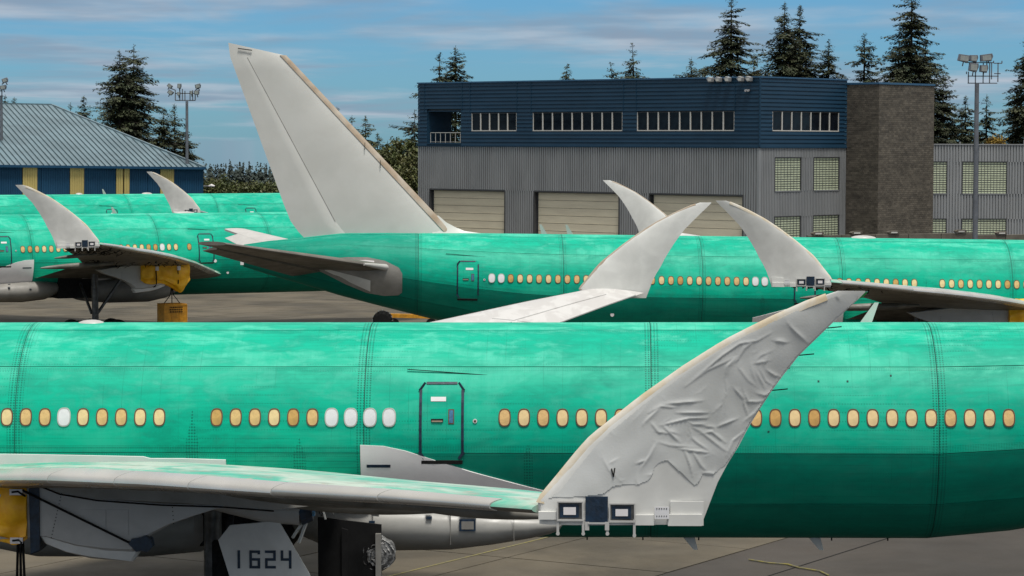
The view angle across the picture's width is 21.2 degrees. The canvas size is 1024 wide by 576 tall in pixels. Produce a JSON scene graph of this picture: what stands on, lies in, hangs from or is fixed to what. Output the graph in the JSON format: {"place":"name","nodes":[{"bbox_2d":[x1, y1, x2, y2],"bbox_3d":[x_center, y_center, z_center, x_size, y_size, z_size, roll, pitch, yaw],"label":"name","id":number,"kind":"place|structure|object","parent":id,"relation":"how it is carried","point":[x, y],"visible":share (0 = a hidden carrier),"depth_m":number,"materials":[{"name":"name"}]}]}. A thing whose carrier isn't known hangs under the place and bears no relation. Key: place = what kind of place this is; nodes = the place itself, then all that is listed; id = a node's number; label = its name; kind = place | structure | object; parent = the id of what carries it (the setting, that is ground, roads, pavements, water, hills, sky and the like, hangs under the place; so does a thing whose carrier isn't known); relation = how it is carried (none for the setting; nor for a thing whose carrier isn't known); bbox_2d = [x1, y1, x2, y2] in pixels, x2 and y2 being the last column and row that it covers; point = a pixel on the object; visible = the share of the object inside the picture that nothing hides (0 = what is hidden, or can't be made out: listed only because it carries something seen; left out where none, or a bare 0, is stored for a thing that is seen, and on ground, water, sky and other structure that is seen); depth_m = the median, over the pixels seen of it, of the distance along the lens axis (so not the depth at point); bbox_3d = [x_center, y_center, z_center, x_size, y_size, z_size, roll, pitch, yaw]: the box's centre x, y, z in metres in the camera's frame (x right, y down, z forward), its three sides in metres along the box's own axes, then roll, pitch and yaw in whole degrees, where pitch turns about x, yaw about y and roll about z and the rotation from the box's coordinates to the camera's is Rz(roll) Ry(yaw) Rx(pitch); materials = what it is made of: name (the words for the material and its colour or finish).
{"place":"outdoors","nodes":[
{"label":"outdoors","id":0,"kind":"place"},
{"bbox_2d":[0,291,1023,575],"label":"apron","id":1,"kind":"object","parent":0,"point":[1000,553],"visible":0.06,"depth_m":93.31,"materials":[{"name":"concrete"}]},
{"bbox_2d":[0,77,7,140],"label":"light mast","id":2,"kind":"object","parent":1,"relation":"on","point":[2,86],"visible":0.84,"depth_m":311.23,"materials":[{"name":"metal"}]},
{"bbox_2d":[0,103,205,194],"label":"hangar shed","id":3,"kind":"structure","parent":1,"relation":"on","point":[48,149],"depth_m":310.13,"materials":[{"name":"blue metal"}]},
{"bbox_2d":[92,51,152,144],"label":"conifer tree","id":4,"kind":"object","parent":1,"relation":"on","point":[121,111],"visible":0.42,"depth_m":370.33,"materials":[{"name":"green plant"}]},
{"bbox_2d":[0,172,286,214],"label":"airplane","id":5,"kind":"object","parent":1,"relation":"on","point":[173,198],"visible":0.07,"depth_m":281.74,"materials":[{"name":"metal"}]},
{"bbox_2d":[0,185,323,321],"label":"airplane","id":6,"kind":"object","parent":1,"relation":"on","point":[54,249],"visible":0.77,"depth_m":199.21,"materials":[{"name":"metal"}]},
{"bbox_2d":[141,264,189,292],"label":"pylon cover","id":7,"kind":"object","parent":6,"relation":"attached to","point":[176,278],"visible":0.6,"depth_m":194.46,"materials":[{"name":"yellow plastic"}]},
{"bbox_2d":[157,288,186,321],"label":"ballast block","id":8,"kind":"object","parent":7,"relation":"hanging from","point":[171,312],"depth_m":194.77,"materials":[{"name":"yellow paint"}]},
{"bbox_2d":[167,83,200,163],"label":"light mast","id":9,"kind":"object","parent":1,"relation":"on","point":[179,93],"visible":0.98,"depth_m":311.21,"materials":[{"name":"metal"}]},
{"bbox_2d":[203,174,238,192],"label":"broadleaf tree","id":10,"kind":"object","parent":1,"relation":"on","point":[222,185],"visible":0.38,"depth_m":351.26,"materials":[{"name":"green plant"}]},
{"bbox_2d":[227,177,242,192],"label":"broadleaf tree","id":11,"kind":"object","parent":1,"relation":"on","point":[235,186],"visible":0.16,"depth_m":355.33,"materials":[{"name":"green plant"}]},
{"bbox_2d":[235,180,259,192],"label":"broadleaf tree","id":12,"kind":"object","parent":1,"relation":"on","point":[244,188],"visible":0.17,"depth_m":352.57,"materials":[{"name":"green plant"}]},
{"bbox_2d":[249,179,278,192],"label":"broadleaf tree","id":13,"kind":"object","parent":1,"relation":"on","point":[266,188],"visible":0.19,"depth_m":351.89,"materials":[{"name":"green plant"}]},
{"bbox_2d":[372,310,392,321],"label":"wrapped tyre","id":14,"kind":"object","parent":1,"relation":"on","point":[382,316],"visible":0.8,"depth_m":203.97,"materials":[{"name":"black rubber"}]},
{"bbox_2d":[375,142,405,167],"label":"broadleaf tree","id":15,"kind":"object","parent":1,"relation":"on","point":[389,155],"visible":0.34,"depth_m":360.65,"materials":[{"name":"green plant"}]},
{"bbox_2d":[390,165,415,183],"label":"broadleaf tree","id":16,"kind":"object","parent":1,"relation":"on","point":[401,174],"visible":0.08,"depth_m":356.53,"materials":[{"name":"green plant"}]},
{"bbox_2d":[396,162,417,194],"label":"broadleaf tree","id":17,"kind":"object","parent":1,"relation":"on","point":[412,184],"visible":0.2,"depth_m":356.64,"materials":[{"name":"green plant"}]},
{"bbox_2d":[390,313,435,321],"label":"tow cart","id":18,"kind":"object","parent":1,"relation":"on","point":[394,317],"visible":0.33,"depth_m":205.26,"materials":[{"name":"yellow paint"}]},
{"bbox_2d":[0,202,1023,575],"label":"airplane","id":19,"kind":"object","parent":1,"relation":"on","point":[262,448],"visible":1,"depth_m":75.68,"materials":[{"name":"metal"}]},
{"bbox_2d":[0,488,27,547],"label":"pylon cover","id":20,"kind":"object","parent":19,"relation":"attached to","point":[13,516],"visible":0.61,"depth_m":68.60,"materials":[{"name":"yellow plastic"}]},
{"bbox_2d":[16,541,25,575],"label":"strap","id":21,"kind":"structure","parent":19,"relation":"hanging from","point":[20,557],"depth_m":69.18,"materials":[{"name":"black fabric"}]},
{"bbox_2d":[198,43,1023,322],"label":"airplane","id":22,"kind":"object","parent":1,"relation":"on","point":[370,225],"visible":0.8,"depth_m":155.31,"materials":[{"name":"metal"}]},
{"bbox_2d":[1008,299,1023,321],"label":"pylon cover","id":23,"kind":"object","parent":22,"relation":"attached to","point":[1015,315],"visible":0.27,"depth_m":147.75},
{"bbox_2d":[748,559,828,575],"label":"hose","id":24,"kind":"object","parent":1,"relation":"on","point":[789,565],"visible":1,"depth_m":90.76,"materials":[{"name":"red rubber"}]},
{"bbox_2d":[806,229,1023,239],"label":"concrete wall","id":25,"kind":"structure","parent":1,"relation":"on","point":[960,234],"depth_m":289.66,"materials":[{"name":"grey concrete"}]},
{"bbox_2d":[957,53,1002,238],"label":"light mast","id":26,"kind":"object","parent":1,"relation":"on","point":[973,66],"visible":0.98,"depth_m":287.20,"materials":[{"name":"metal"}]},
{"bbox_2d":[0,0,1023,179],"label":"sky","id":27,"kind":"structure","parent":0,"point":[367,58],"materials":[{"name":"blue"}]},
{"bbox_2d":[417,76,1023,236],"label":"office building","id":28,"kind":"structure","parent":0,"point":[790,156],"depth_m":313.70,"materials":[{"name":"blue"}]},
{"bbox_2d":[429,188,504,232],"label":"overhead door","id":29,"kind":"structure","parent":28,"relation":"in","point":[470,210],"depth_m":332.00,"materials":[{"name":"beige metal"}]},
{"bbox_2d":[471,113,516,130],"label":"window","id":30,"kind":"structure","parent":28,"relation":"in","point":[480,121],"depth_m":328.21,"materials":[{"name":"black glass"}]},
{"bbox_2d":[533,190,619,234],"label":"overhead door","id":31,"kind":"structure","parent":28,"relation":"in","point":[594,213],"depth_m":319.67,"materials":[{"name":"beige metal"}]},
{"bbox_2d":[533,112,622,130],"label":"window","id":32,"kind":"structure","parent":28,"relation":"in","point":[572,121],"depth_m":318.50,"materials":[{"name":"black glass"}]},
{"bbox_2d":[637,111,734,130],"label":"window","id":33,"kind":"structure","parent":28,"relation":"in","point":[711,120],"depth_m":306.90,"materials":[{"name":"black glass"}]},
{"bbox_2d":[649,193,743,235],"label":"overhead door","id":34,"kind":"structure","parent":28,"relation":"in","point":[714,220],"depth_m":305.78,"materials":[{"name":"beige metal"}]},
{"bbox_2d":[774,216,800,236],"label":"window","id":35,"kind":"structure","parent":28,"relation":"in","point":[791,225],"depth_m":304.66,"materials":[{"name":"beige glass"}]},
{"bbox_2d":[774,157,801,191],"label":"window","id":36,"kind":"structure","parent":28,"relation":"in","point":[787,170],"depth_m":303.92,"materials":[{"name":"beige glass"}]},
{"bbox_2d":[771,111,838,131],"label":"window","id":37,"kind":"structure","parent":28,"relation":"in","point":[782,121],"depth_m":306.11,"materials":[{"name":"black glass"}]},
{"bbox_2d":[813,214,838,234],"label":"window","id":38,"kind":"structure","parent":28,"relation":"in","point":[828,224],"depth_m":310.06,"materials":[{"name":"beige glass"}]},
{"bbox_2d":[813,157,839,190],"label":"window","id":39,"kind":"structure","parent":28,"relation":"in","point":[826,170],"depth_m":309.61,"materials":[{"name":"beige glass"}]},
{"bbox_2d":[933,218,946,232],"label":"window","id":40,"kind":"structure","parent":28,"relation":"in","point":[939,224],"depth_m":318.50,"materials":[{"name":"beige glass"}]},
{"bbox_2d":[933,161,947,193],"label":"window","id":41,"kind":"structure","parent":28,"relation":"in","point":[940,170],"depth_m":318.19,"materials":[{"name":"beige glass"}]},
{"bbox_2d":[961,218,1006,234],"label":"window","id":42,"kind":"structure","parent":28,"relation":"in","point":[986,226],"depth_m":318.81,"materials":[{"name":"beige glass"}]},
{"bbox_2d":[962,161,1007,193],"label":"window","id":43,"kind":"structure","parent":28,"relation":"in","point":[992,175],"depth_m":318.50,"materials":[{"name":"beige glass"}]},
{"bbox_3d":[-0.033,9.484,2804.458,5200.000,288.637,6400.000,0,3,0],"label":"ground","id":44,"kind":"structure","parent":0,"visible":0},
{"bbox_2d":[75,96,93,118],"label":"conifer tree","id":45,"kind":"object","parent":44,"relation":"on","point":[81,113],"visible":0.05,"depth_m":379.08,"materials":[{"name":"green plant"}]},
{"bbox_2d":[87,90,167,139],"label":"conifer tree","id":46,"kind":"object","parent":44,"relation":"on","point":[136,122],"visible":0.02,"depth_m":382.35,"materials":[{"name":"green plant"}]},
{"bbox_2d":[95,44,173,143],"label":"conifer tree","id":47,"kind":"object","parent":44,"relation":"on","point":[135,75],"visible":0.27,"depth_m":374.79,"materials":[{"name":"green plant"}]},
{"bbox_2d":[147,108,192,152],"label":"conifer tree","id":48,"kind":"object","parent":44,"relation":"on","point":[163,139],"visible":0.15,"depth_m":371.07,"materials":[{"name":"green plant"}]},
{"bbox_2d":[166,104,197,154],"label":"conifer tree","id":49,"kind":"object","parent":44,"relation":"on","point":[176,124],"visible":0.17,"depth_m":374.24,"materials":[{"name":"green plant"}]},
{"bbox_2d":[173,125,207,187],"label":"conifer tree","id":50,"kind":"object","parent":44,"relation":"on","point":[192,156],"visible":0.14,"depth_m":369.07,"materials":[{"name":"green plant"}]},
{"bbox_2d":[203,159,275,190],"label":"distant wood","id":51,"kind":"object","parent":44,"relation":"on","point":[235,175],"visible":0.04,"depth_m":662.89,"materials":[{"name":"green plant"}]},
{"bbox_2d":[357,116,380,149],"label":"conifer tree","id":52,"kind":"object","parent":44,"relation":"on","point":[365,133],"visible":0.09,"depth_m":373.13,"materials":[{"name":"green plant"}]},
{"bbox_2d":[371,133,383,152],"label":"conifer tree","id":53,"kind":"object","parent":44,"relation":"on","point":[378,138],"visible":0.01,"depth_m":377.42,"materials":[{"name":"green plant"}]},
{"bbox_2d":[382,136,414,163],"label":"broadleaf tree","id":54,"kind":"object","parent":44,"relation":"on","point":[401,147],"visible":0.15,"depth_m":363.38,"materials":[{"name":"green plant"}]},
{"bbox_2d":[382,110,417,157],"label":"conifer tree","id":55,"kind":"object","parent":44,"relation":"on","point":[413,131],"visible":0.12,"depth_m":365.16,"materials":[{"name":"green plant"}]},
{"bbox_2d":[393,142,417,193],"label":"broadleaf tree","id":56,"kind":"object","parent":44,"relation":"on","point":[413,157],"visible":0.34,"depth_m":358.48,"materials":[{"name":"green plant"}]},
{"bbox_2d":[409,52,453,137],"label":"conifer tree","id":57,"kind":"object","parent":44,"relation":"on","point":[439,74],"visible":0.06,"depth_m":370.85,"materials":[{"name":"green plant"}]},
{"bbox_2d":[433,46,472,142],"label":"conifer tree","id":58,"kind":"object","parent":44,"relation":"on","point":[455,123],"visible":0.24,"depth_m":368.66,"materials":[{"name":"green plant"}]},
{"bbox_2d":[559,63,574,79],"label":"conifer tree","id":59,"kind":"object","parent":44,"relation":"on","point":[566,76],"visible":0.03,"depth_m":376.64,"materials":[{"name":"green plant"}]},
{"bbox_2d":[602,62,624,78],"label":"conifer tree","id":60,"kind":"object","parent":44,"relation":"on","point":[612,75],"visible":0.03,"depth_m":370.81,"materials":[{"name":"green plant"}]},
{"bbox_2d":[619,43,644,78],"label":"conifer tree","id":61,"kind":"object","parent":44,"relation":"on","point":[633,72],"visible":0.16,"depth_m":372.41,"materials":[{"name":"green plant"}]},
{"bbox_2d":[673,58,699,77],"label":"conifer tree","id":62,"kind":"object","parent":44,"relation":"on","point":[688,74],"visible":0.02,"depth_m":374.81,"materials":[{"name":"green plant"}]},
{"bbox_2d":[689,0,766,76],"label":"conifer tree","id":63,"kind":"object","parent":44,"relation":"on","point":[731,47],"visible":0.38,"depth_m":364.11,"materials":[{"name":"green plant"}]},
{"bbox_2d":[748,55,761,75],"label":"conifer tree","id":64,"kind":"object","parent":44,"relation":"on","point":[757,71],"visible":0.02,"depth_m":370.78,"materials":[{"name":"green plant"}]},
{"bbox_2d":[751,3,821,77],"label":"conifer tree","id":65,"kind":"object","parent":44,"relation":"on","point":[782,59],"visible":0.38,"depth_m":368.08,"materials":[{"name":"green plant"}]},
{"bbox_2d":[777,4,825,77],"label":"conifer tree","id":66,"kind":"object","parent":44,"relation":"on","point":[803,43],"visible":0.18,"depth_m":372.21,"materials":[{"name":"green plant"}]},
{"bbox_2d":[805,39,847,78],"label":"conifer tree","id":67,"kind":"object","parent":44,"relation":"on","point":[828,64],"visible":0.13,"depth_m":370.45,"materials":[{"name":"green plant"}]},
{"bbox_2d":[844,33,884,81],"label":"conifer tree","id":68,"kind":"object","parent":44,"relation":"on","point":[867,56],"visible":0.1,"depth_m":368.57,"materials":[{"name":"green plant"}]},
{"bbox_2d":[881,40,903,81],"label":"conifer tree","id":69,"kind":"object","parent":44,"relation":"on","point":[893,53],"visible":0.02,"depth_m":378.56,"materials":[{"name":"green plant"}]},
{"bbox_2d":[870,0,957,143],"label":"conifer tree","id":70,"kind":"object","parent":44,"relation":"on","point":[907,64],"visible":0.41,"depth_m":364.12,"materials":[{"name":"green plant"}]},
{"bbox_2d":[907,41,961,143],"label":"conifer tree","id":71,"kind":"object","parent":44,"relation":"on","point":[923,53],"visible":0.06,"depth_m":374.20,"materials":[{"name":"green plant"}]},
{"bbox_2d":[934,76,968,143],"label":"conifer tree","id":72,"kind":"object","parent":44,"relation":"on","point":[941,117],"visible":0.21,"depth_m":370.67,"materials":[{"name":"green plant"}]},
{"bbox_2d":[944,114,966,140],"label":"conifer tree","id":73,"kind":"object","parent":44,"relation":"on","point":[961,120],"visible":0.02,"depth_m":378.76,"materials":[{"name":"green plant"}]},
{"bbox_2d":[937,96,985,143],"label":"conifer tree","id":74,"kind":"object","parent":44,"relation":"on","point":[964,139],"visible":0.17,"depth_m":374.95,"materials":[{"name":"green plant"}]},
{"bbox_2d":[966,95,1005,143],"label":"conifer tree","id":75,"kind":"object","parent":44,"relation":"on","point":[986,122],"visible":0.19,"depth_m":371.17,"materials":[{"name":"green plant"}]},
{"bbox_2d":[984,133,1007,143],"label":"broadleaf tree","id":76,"kind":"object","parent":44,"relation":"on","point":[994,140],"visible":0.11,"depth_m":360.83,"materials":[{"name":"yellow plant"}]},
{"bbox_2d":[985,96,1023,143],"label":"conifer tree","id":77,"kind":"object","parent":44,"relation":"on","point":[999,124],"visible":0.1,"depth_m":368.84,"materials":[{"name":"green plant"}]},
{"bbox_2d":[999,41,1023,143],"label":"conifer tree","id":78,"kind":"object","parent":44,"relation":"on","point":[1018,112],"visible":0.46,"depth_m":362.91,"materials":[{"name":"green plant"}]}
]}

